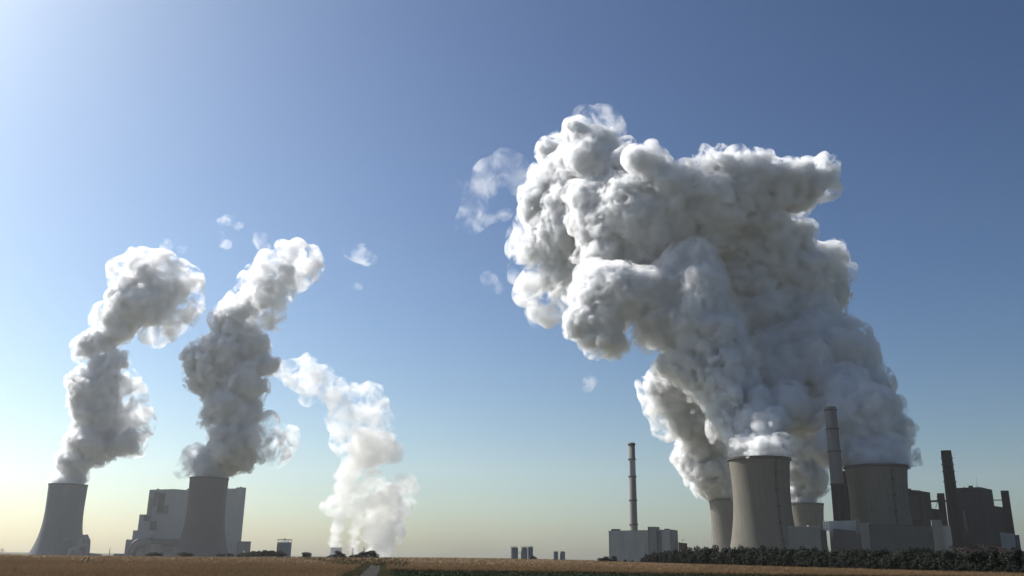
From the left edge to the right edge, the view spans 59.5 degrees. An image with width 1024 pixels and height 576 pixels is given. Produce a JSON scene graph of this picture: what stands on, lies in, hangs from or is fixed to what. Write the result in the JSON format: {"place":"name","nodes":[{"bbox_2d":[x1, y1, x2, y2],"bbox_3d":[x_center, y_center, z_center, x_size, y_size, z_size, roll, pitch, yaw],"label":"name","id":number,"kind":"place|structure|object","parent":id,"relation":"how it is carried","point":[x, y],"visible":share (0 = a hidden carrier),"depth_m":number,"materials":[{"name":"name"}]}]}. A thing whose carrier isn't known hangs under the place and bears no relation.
{"place":"outdoors","nodes":[
{"label":"outdoors","id":0,"kind":"place"},
{"bbox_2d":[28,483,87,554],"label":"cooling tower","id":1,"kind":"structure","parent":0,"point":[64,512],"depth_m":2191.49,"materials":[{"name":"concrete"}]},
{"bbox_2d":[114,487,250,556],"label":"boiler house","id":2,"kind":"structure","parent":0,"point":[161,525],"depth_m":2289.58,"materials":[{"name":"stone"}]},
{"bbox_2d":[172,476,228,556],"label":"cooling tower","id":3,"kind":"structure","parent":0,"point":[203,533],"depth_m":2020.17,"materials":[{"name":"grey concrete"}]},
{"bbox_2d":[359,565,379,575],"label":"farm track","id":4,"kind":"structure","parent":0,"point":[372,570],"depth_m":175.82,"materials":[{"name":"grey gravel"}]},
{"bbox_2d":[0,552,860,568],"bbox_3d":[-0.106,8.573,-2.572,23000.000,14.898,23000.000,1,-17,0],"label":"ground","id":5,"kind":"structure","parent":0,"point":[26,553],"depth_m":7755.65,"materials":[{"name":"soil"}]},
{"bbox_2d":[63,534,90,555],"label":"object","id":6,"kind":"object","parent":5,"relation":"on","point":[81,545],"visible":0.79,"depth_m":2132.32,"materials":[{"name":"metal"}]},
{"bbox_2d":[177,552,193,555],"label":"bush","id":7,"kind":"object","parent":5,"relation":"on","point":[185,554],"visible":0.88,"depth_m":859.58,"materials":[{"name":"green plant"}]},
{"bbox_2d":[276,539,291,556],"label":"storage silo","id":8,"kind":"object","parent":5,"relation":"on","point":[285,546],"visible":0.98,"depth_m":1382.97,"materials":[{"name":"metal"}]},
{"bbox_2d":[301,552,311,556],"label":"bush","id":9,"kind":"object","parent":5,"relation":"on","point":[307,554],"visible":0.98,"depth_m":726.08,"materials":[{"name":"green plant"}]},
{"bbox_2d":[328,547,341,555],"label":"cooling tower","id":10,"kind":"structure","parent":5,"relation":"on","point":[332,549],"depth_m":7251.30,"materials":[{"name":"concrete"}]},
{"bbox_2d":[299,557,407,575],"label":"verge grass","id":11,"kind":"structure","parent":5,"relation":"on","point":[364,566],"depth_m":250.44,"materials":[{"name":"green plant"}]},
{"bbox_2d":[360,550,379,557],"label":"broad tree","id":12,"kind":"object","parent":5,"relation":"on","point":[370,553],"visible":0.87,"depth_m":669.20,"materials":[{"name":"green plant"}]},
{"bbox_2d":[0,554,1023,575],"bbox_3d":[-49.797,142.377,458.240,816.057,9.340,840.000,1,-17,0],"label":"wheat field","id":13,"kind":"structure","parent":5,"relation":"on","point":[48,565],"depth_m":208.89,"materials":[{"name":"brown plant"}]},
{"bbox_2d":[329,550,346,557],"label":"broad tree","id":14,"kind":"object","parent":13,"relation":"on","point":[339,554],"visible":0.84,"depth_m":687.00,"materials":[{"name":"green plant"}]},
{"bbox_2d":[510,547,517,558],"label":"silo","id":15,"kind":"object","parent":5,"relation":"on","point":[514,552],"visible":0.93,"depth_m":1147.10,"materials":[{"name":"metal"}]},
{"bbox_2d":[521,545,526,558],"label":"silo","id":16,"kind":"object","parent":5,"relation":"on","point":[524,552],"visible":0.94,"depth_m":1147.76,"materials":[{"name":"metal"}]},
{"bbox_2d":[527,547,532,558],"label":"silo","id":17,"kind":"object","parent":5,"relation":"on","point":[529,551],"visible":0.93,"depth_m":1159.72,"materials":[{"name":"metal"}]},
{"bbox_2d":[560,551,564,559],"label":"silo","id":18,"kind":"object","parent":5,"relation":"on","point":[562,555],"visible":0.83,"depth_m":1176.08,"materials":[{"name":"metal"}]},
{"bbox_2d":[596,556,610,560],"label":"bush","id":19,"kind":"object","parent":5,"relation":"on","point":[606,558],"visible":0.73,"depth_m":611.71,"materials":[{"name":"green plant"}]},
{"bbox_2d":[388,570,850,575],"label":"beet crop","id":20,"kind":"object","parent":5,"relation":"on","point":[436,573],"visible":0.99,"depth_m":160.66,"materials":[{"name":"green plant"}]},
{"bbox_2d":[627,442,638,529],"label":"chimney","id":21,"kind":"object","parent":5,"relation":"on","point":[633,500],"visible":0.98,"depth_m":1258.82,"materials":[{"name":"concrete"}]},
{"bbox_2d":[609,527,677,561],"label":"plant building","id":22,"kind":"structure","parent":5,"relation":"on","point":[634,545],"depth_m":1211.06,"materials":[{"name":"grey concrete"}]},
{"bbox_2d":[652,552,661,561],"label":"hedgerow tree","id":23,"kind":"object","parent":5,"relation":"on","point":[655,558],"visible":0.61,"depth_m":550.59,"materials":[{"name":"green plant"}]},
{"bbox_2d":[669,549,677,562],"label":"hedgerow tree","id":24,"kind":"object","parent":5,"relation":"on","point":[675,551],"visible":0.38,"depth_m":523.91,"materials":[{"name":"green plant"}]},
{"bbox_2d":[679,547,690,561],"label":"hedgerow tree","id":25,"kind":"object","parent":5,"relation":"on","point":[684,556],"visible":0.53,"depth_m":508.61,"materials":[{"name":"green plant"}]},
{"bbox_2d":[682,547,693,562],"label":"hedgerow tree","id":26,"kind":"object","parent":5,"relation":"on","point":[687,553],"visible":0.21,"depth_m":503.98,"materials":[{"name":"green plant"}]},
{"bbox_2d":[688,545,699,563],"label":"hedgerow tree","id":27,"kind":"object","parent":5,"relation":"on","point":[692,559],"visible":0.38,"depth_m":490.12,"materials":[{"name":"green plant"}]},
{"bbox_2d":[698,546,708,561],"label":"hedgerow tree","id":28,"kind":"object","parent":5,"relation":"on","point":[700,558],"visible":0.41,"depth_m":474.72,"materials":[{"name":"green plant"}]},
{"bbox_2d":[701,547,713,561],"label":"hedgerow tree","id":29,"kind":"object","parent":5,"relation":"on","point":[705,554],"visible":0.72,"depth_m":470.46,"materials":[{"name":"green plant"}]},
{"bbox_2d":[707,545,719,562],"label":"hedgerow tree","id":30,"kind":"object","parent":5,"relation":"on","point":[715,549],"visible":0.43,"depth_m":470.19,"materials":[{"name":"green plant"}]},
{"bbox_2d":[708,499,732,551],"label":"cooling tower","id":31,"kind":"structure","parent":5,"relation":"on","point":[721,511],"depth_m":1958.06,"materials":[{"name":"concrete"}]},
{"bbox_2d":[715,547,730,561],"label":"hedgerow tree","id":32,"kind":"object","parent":5,"relation":"on","point":[719,556],"visible":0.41,"depth_m":455.16,"materials":[{"name":"green plant"}]},
{"bbox_2d":[725,547,739,564],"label":"hedgerow tree","id":33,"kind":"object","parent":5,"relation":"on","point":[733,553],"visible":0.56,"depth_m":442.63,"materials":[{"name":"green plant"}]},
{"bbox_2d":[736,546,749,563],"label":"hedgerow tree","id":34,"kind":"object","parent":5,"relation":"on","point":[745,549],"visible":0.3,"depth_m":433.95,"materials":[{"name":"green plant"}]},
{"bbox_2d":[740,547,753,561],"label":"hedgerow tree","id":35,"kind":"object","parent":5,"relation":"on","point":[742,558],"visible":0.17,"depth_m":430.34,"materials":[{"name":"green plant"}]},
{"bbox_2d":[745,549,755,564],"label":"hedgerow tree","id":36,"kind":"object","parent":5,"relation":"on","point":[750,558],"visible":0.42,"depth_m":421.33,"materials":[{"name":"green plant"}]},
{"bbox_2d":[751,548,765,565],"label":"hedgerow tree","id":37,"kind":"object","parent":5,"relation":"on","point":[754,552],"visible":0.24,"depth_m":420.68,"materials":[{"name":"green plant"}]},
{"bbox_2d":[754,545,766,563],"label":"hedgerow tree","id":38,"kind":"object","parent":5,"relation":"on","point":[757,556],"visible":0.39,"depth_m":414.17,"materials":[{"name":"green plant"}]},
{"bbox_2d":[727,455,794,549],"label":"cooling tower","id":39,"kind":"structure","parent":5,"relation":"on","point":[762,511],"depth_m":1266.01,"materials":[{"name":"concrete"}]},
{"bbox_2d":[759,552,767,565],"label":"hedgerow tree","id":40,"kind":"object","parent":5,"relation":"on","point":[762,559],"visible":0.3,"depth_m":406.29,"materials":[{"name":"green plant"}]},
{"bbox_2d":[764,546,777,562],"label":"hedgerow tree","id":41,"kind":"object","parent":5,"relation":"on","point":[768,552],"visible":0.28,"depth_m":403.74,"materials":[{"name":"green plant"}]},
{"bbox_2d":[768,548,779,566],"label":"hedgerow tree","id":42,"kind":"object","parent":5,"relation":"on","point":[773,553],"visible":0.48,"depth_m":397.87,"materials":[{"name":"green plant"}]},
{"bbox_2d":[775,549,785,566],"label":"hedgerow tree","id":43,"kind":"object","parent":5,"relation":"on","point":[782,552],"visible":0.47,"depth_m":391.79,"materials":[{"name":"green plant"}]},
{"bbox_2d":[782,548,795,566],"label":"hedgerow tree","id":44,"kind":"object","parent":5,"relation":"on","point":[787,560],"visible":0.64,"depth_m":384.61,"materials":[{"name":"green plant"}]},
{"bbox_2d":[784,549,797,562],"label":"hedgerow tree","id":45,"kind":"object","parent":5,"relation":"on","point":[789,554],"visible":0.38,"depth_m":384.95,"materials":[{"name":"green plant"}]},
{"bbox_2d":[792,546,806,561],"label":"hedgerow tree","id":46,"kind":"object","parent":5,"relation":"on","point":[795,558],"visible":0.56,"depth_m":376.45,"materials":[{"name":"green plant"}]},
{"bbox_2d":[795,549,807,566],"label":"hedgerow tree","id":47,"kind":"object","parent":5,"relation":"on","point":[800,556],"visible":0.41,"depth_m":372.95,"materials":[{"name":"green plant"}]},
{"bbox_2d":[798,549,816,566],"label":"hedgerow tree","id":48,"kind":"object","parent":5,"relation":"on","point":[805,554],"visible":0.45,"depth_m":370.65,"materials":[{"name":"green plant"}]},
{"bbox_2d":[791,502,829,552],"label":"cooling tower","id":49,"kind":"structure","parent":5,"relation":"on","point":[808,513],"depth_m":2054.80,"materials":[{"name":"concrete"}]},
{"bbox_2d":[806,547,818,566],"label":"hedgerow tree","id":50,"kind":"object","parent":5,"relation":"on","point":[811,558],"visible":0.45,"depth_m":366.43,"materials":[{"name":"green plant"}]},
{"bbox_2d":[812,550,822,564],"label":"hedgerow tree","id":51,"kind":"object","parent":5,"relation":"on","point":[816,554],"visible":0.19,"depth_m":363.51,"materials":[{"name":"green plant"}]},
{"bbox_2d":[813,549,828,564],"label":"hedgerow tree","id":52,"kind":"object","parent":5,"relation":"on","point":[824,552],"visible":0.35,"depth_m":357.00,"materials":[{"name":"green plant"}]},
{"bbox_2d":[821,552,835,567],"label":"hedgerow tree","id":53,"kind":"object","parent":5,"relation":"on","point":[825,559],"visible":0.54,"depth_m":351.48,"materials":[{"name":"green plant"}]},
{"bbox_2d":[829,549,838,562],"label":"hedgerow tree","id":54,"kind":"object","parent":5,"relation":"on","point":[834,553],"visible":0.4,"depth_m":349.72,"materials":[{"name":"green plant"}]},
{"bbox_2d":[824,406,847,520],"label":"chimney","id":55,"kind":"object","parent":5,"relation":"on","point":[834,451],"visible":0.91,"depth_m":1272.81,"materials":[{"name":"concrete"}]},
{"bbox_2d":[836,550,845,564],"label":"hedgerow tree","id":56,"kind":"object","parent":5,"relation":"on","point":[838,557],"visible":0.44,"depth_m":344.97,"materials":[{"name":"green plant"}]},
{"bbox_2d":[828,519,861,552],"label":"turbine hall","id":57,"kind":"structure","parent":5,"relation":"on","point":[845,535],"depth_m":1127.85,"materials":[{"name":"grey metal"}]},
{"bbox_2d":[840,560,851,568],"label":"shrub","id":58,"kind":"object","parent":5,"relation":"on","point":[846,565],"visible":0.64,"depth_m":336.41,"materials":[{"name":"green plant"}]},
{"bbox_2d":[843,471,850,520],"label":"chimney","id":59,"kind":"object","parent":5,"relation":"on","point":[847,498],"visible":0.16,"depth_m":1346.99,"materials":[{"name":"concrete"}]},
{"bbox_2d":[842,548,851,561],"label":"hedgerow tree","id":60,"kind":"object","parent":5,"relation":"on","point":[847,553],"visible":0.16,"depth_m":339.95,"materials":[{"name":"green plant"}]},
{"bbox_2d":[847,549,858,567],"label":"hedgerow tree","id":61,"kind":"object","parent":5,"relation":"on","point":[849,560],"visible":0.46,"depth_m":333.31,"materials":[{"name":"green plant"}]},
{"bbox_2d":[855,561,864,568],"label":"shrub","id":62,"kind":"object","parent":5,"relation":"on","point":[860,565],"visible":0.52,"depth_m":325.45,"materials":[{"name":"green plant"}]},
{"bbox_2d":[850,548,869,563],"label":"hedgerow tree","id":63,"kind":"object","parent":5,"relation":"on","point":[857,559],"visible":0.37,"depth_m":329.79,"materials":[{"name":"green plant"}]},
{"bbox_2d":[856,550,871,562],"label":"hedgerow tree","id":64,"kind":"object","parent":5,"relation":"on","point":[863,555],"visible":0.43,"depth_m":327.25,"materials":[{"name":"green plant"}]},
{"bbox_2d":[864,550,883,567],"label":"hedgerow tree","id":65,"kind":"object","parent":5,"relation":"on","point":[875,553],"visible":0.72,"depth_m":319.45,"materials":[{"name":"green plant"}]},
{"bbox_2d":[843,463,912,524],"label":"cooling tower","id":66,"kind":"structure","parent":5,"relation":"on","point":[878,494],"depth_m":1268.91,"materials":[{"name":"concrete"}]},
{"bbox_2d":[870,548,891,566],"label":"hedgerow tree","id":67,"kind":"object","parent":5,"relation":"on","point":[884,551],"visible":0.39,"depth_m":318.43,"materials":[{"name":"green plant"}]},
{"bbox_2d":[878,554,891,566],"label":"hedgerow tree","id":68,"kind":"object","parent":5,"relation":"on","point":[882,562],"visible":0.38,"depth_m":313.09,"materials":[{"name":"green plant"}]},
{"bbox_2d":[884,554,891,566],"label":"hedgerow tree","id":69,"kind":"object","parent":5,"relation":"on","point":[888,557],"visible":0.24,"depth_m":310.23,"materials":[{"name":"green plant"}]},
{"bbox_2d":[887,550,908,567],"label":"hedgerow tree","id":70,"kind":"object","parent":5,"relation":"on","point":[893,561],"visible":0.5,"depth_m":301.97,"materials":[{"name":"green plant"}]},
{"bbox_2d":[897,555,910,569],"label":"hedgerow tree","id":71,"kind":"object","parent":5,"relation":"on","point":[904,558],"visible":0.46,"depth_m":299.36,"materials":[{"name":"green plant"}]},
{"bbox_2d":[899,561,912,569],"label":"shrub","id":72,"kind":"object","parent":5,"relation":"on","point":[905,565],"visible":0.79,"depth_m":295.67,"materials":[{"name":"green plant"}]},
{"bbox_2d":[860,520,953,556],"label":"long hall","id":73,"kind":"structure","parent":5,"relation":"on","point":[893,538],"depth_m":1081.34,"materials":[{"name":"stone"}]},
{"bbox_2d":[906,547,916,561],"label":"hedgerow tree","id":74,"kind":"object","parent":5,"relation":"on","point":[910,551],"visible":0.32,"depth_m":300.33,"materials":[{"name":"green plant"}]},
{"bbox_2d":[907,547,920,562],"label":"hedgerow tree","id":75,"kind":"object","parent":5,"relation":"on","point":[911,557],"visible":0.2,"depth_m":299.14,"materials":[{"name":"green plant"}]},
{"bbox_2d":[910,563,919,570],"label":"shrub","id":76,"kind":"object","parent":5,"relation":"on","point":[914,566],"visible":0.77,"depth_m":292.21,"materials":[{"name":"green plant"}]},
{"bbox_2d":[911,547,927,564],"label":"hedgerow tree","id":77,"kind":"object","parent":5,"relation":"on","point":[916,560],"visible":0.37,"depth_m":293.37,"materials":[{"name":"green plant"}]},
{"bbox_2d":[917,547,938,567],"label":"hedgerow tree","id":78,"kind":"object","parent":5,"relation":"on","point":[928,550],"visible":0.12,"depth_m":292.54,"materials":[{"name":"green plant"}]},
{"bbox_2d":[920,491,939,544],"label":"boiler annex","id":79,"kind":"object","parent":5,"relation":"on","point":[929,513],"visible":0.32,"depth_m":1444.96,"materials":[{"name":"grey concrete"}]},
{"bbox_2d":[921,550,940,567],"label":"hedgerow tree","id":80,"kind":"object","parent":5,"relation":"on","point":[926,562],"visible":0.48,"depth_m":285.62,"materials":[{"name":"green plant"}]},
{"bbox_2d":[931,550,952,566],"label":"hedgerow tree","id":81,"kind":"object","parent":5,"relation":"on","point":[935,561],"visible":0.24,"depth_m":281.11,"materials":[{"name":"green plant"}]},
{"bbox_2d":[937,493,947,525],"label":"brick stack","id":82,"kind":"object","parent":5,"relation":"on","point":[942,511],"visible":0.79,"depth_m":1397.84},
{"bbox_2d":[937,549,962,569],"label":"hedgerow tree","id":83,"kind":"object","parent":5,"relation":"on","point":[947,562],"visible":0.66,"depth_m":277.85,"materials":[{"name":"green plant"}]},
{"bbox_2d":[941,450,964,554],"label":"chimney","id":84,"kind":"object","parent":5,"relation":"on","point":[953,508],"visible":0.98,"depth_m":1376.43,"materials":[{"name":"concrete"}]},
{"bbox_2d":[949,550,961,564],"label":"hedgerow tree","id":85,"kind":"object","parent":5,"relation":"on","point":[951,556],"visible":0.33,"depth_m":277.70,"materials":[{"name":"green plant"}]},
{"bbox_2d":[954,555,964,569],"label":"hedgerow tree","id":86,"kind":"object","parent":5,"relation":"on","point":[959,559],"visible":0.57,"depth_m":273.25,"materials":[{"name":"green plant"}]},
{"bbox_2d":[961,551,973,570],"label":"hedgerow tree","id":87,"kind":"object","parent":5,"relation":"on","point":[966,562],"visible":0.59,"depth_m":269.40,"materials":[{"name":"green plant"}]},
{"bbox_2d":[963,551,984,568],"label":"hedgerow tree","id":88,"kind":"object","parent":5,"relation":"on","point":[977,554],"visible":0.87,"depth_m":268.34,"materials":[{"name":"green plant"}]},
{"bbox_2d":[971,565,982,571],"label":"shrub","id":89,"kind":"object","parent":5,"relation":"on","point":[977,568],"visible":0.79,"depth_m":264.12,"materials":[{"name":"green plant"}]},
{"bbox_2d":[981,546,997,566],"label":"hedgerow tree","id":90,"kind":"object","parent":5,"relation":"on","point":[993,552],"visible":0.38,"depth_m":266.23,"materials":[{"name":"green plant"}]},
{"bbox_2d":[986,555,1003,569],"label":"hedgerow tree","id":91,"kind":"object","parent":5,"relation":"on","point":[993,563],"visible":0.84,"depth_m":260.71,"materials":[{"name":"green plant"}]},
{"bbox_2d":[1001,491,1014,533],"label":"square chimney","id":92,"kind":"object","parent":5,"relation":"on","point":[1008,517],"visible":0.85,"depth_m":1418.00,"materials":[{"name":"concrete"}]},
{"bbox_2d":[1000,532,1020,549],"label":"block","id":93,"kind":"structure","parent":5,"relation":"on","point":[1009,540],"depth_m":1366.48,"materials":[{"name":"grey concrete"}]},
{"bbox_2d":[1004,562,1017,572],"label":"shrub","id":94,"kind":"object","parent":5,"relation":"on","point":[1012,567],"visible":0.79,"depth_m":252.11,"materials":[{"name":"green plant"}]},
{"bbox_2d":[1003,547,1021,566],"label":"hedgerow tree","id":95,"kind":"object","parent":5,"relation":"on","point":[1008,562],"visible":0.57,"depth_m":256.51,"materials":[{"name":"green plant"}]},
{"bbox_2d":[1006,549,1023,565],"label":"hedgerow tree","id":96,"kind":"object","parent":5,"relation":"on","point":[1019,552],"visible":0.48,"depth_m":256.64,"materials":[{"name":"green plant"}]},
{"bbox_2d":[0,0,1023,558],"label":"sky","id":97,"kind":"structure","parent":0,"point":[411,278],"materials":[{"name":"blue"}]},
{"bbox_2d":[678,539,686,550],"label":"brick shed","id":98,"kind":"structure","parent":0,"point":[683,546],"depth_m":1226.22,"materials":[{"name":"brick"}]},
{"bbox_2d":[788,525,821,550],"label":"box building","id":99,"kind":"structure","parent":0,"point":[808,537],"depth_m":1108.73,"materials":[{"name":"white paint"}]},
{"bbox_2d":[820,521,828,555],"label":"link building","id":100,"kind":"structure","parent":0,"point":[824,536],"depth_m":1125.74,"materials":[{"name":"stone"}]},
{"bbox_2d":[908,489,923,524],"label":"boiler house","id":101,"kind":"structure","parent":0,"point":[915,507],"depth_m":1459.56,"materials":[{"name":"metal"}]},
{"bbox_2d":[957,479,1005,547],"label":"boiler house","id":102,"kind":"structure","parent":0,"point":[982,519],"depth_m":1453.98,"materials":[{"name":"metal"}]},
{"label":"earth bank","id":103,"kind":"structure","parent":0,"visible":0},
{"bbox_2d":[949,542,1023,553],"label":"bank scrub","id":104,"kind":"object","parent":103,"relation":"on","point":[968,547],"visible":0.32,"depth_m":1048.14,"materials":[{"name":"green plant"}]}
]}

